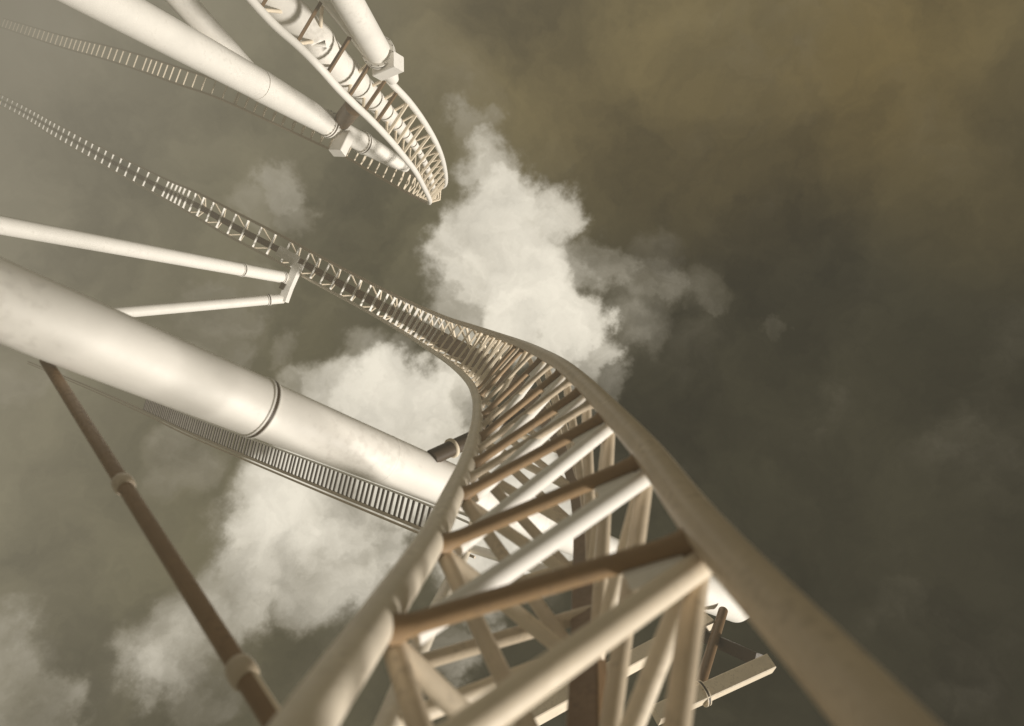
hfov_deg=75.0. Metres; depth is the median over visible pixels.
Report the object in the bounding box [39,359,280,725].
brown strut
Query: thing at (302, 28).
coaster track
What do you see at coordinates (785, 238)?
sky
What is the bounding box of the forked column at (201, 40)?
[57,0,409,171]
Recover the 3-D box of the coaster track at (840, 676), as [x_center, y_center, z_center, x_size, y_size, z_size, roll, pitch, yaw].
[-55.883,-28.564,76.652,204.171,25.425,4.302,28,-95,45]
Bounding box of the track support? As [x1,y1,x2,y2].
[0,215,303,316]
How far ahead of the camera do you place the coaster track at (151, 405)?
32.87 m
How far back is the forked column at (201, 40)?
25.03 m
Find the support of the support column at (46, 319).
on the ground
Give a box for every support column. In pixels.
[0,257,775,725]
[330,0,403,84]
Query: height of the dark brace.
1.935 m
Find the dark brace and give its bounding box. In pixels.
[427,408,525,461]
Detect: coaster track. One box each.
[0,0,447,204]
[0,94,942,725]
[27,361,475,558]
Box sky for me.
[0,0,1023,725]
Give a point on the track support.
(34, 231)
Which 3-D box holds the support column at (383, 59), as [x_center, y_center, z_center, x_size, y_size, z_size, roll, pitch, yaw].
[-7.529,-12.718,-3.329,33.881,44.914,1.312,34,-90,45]

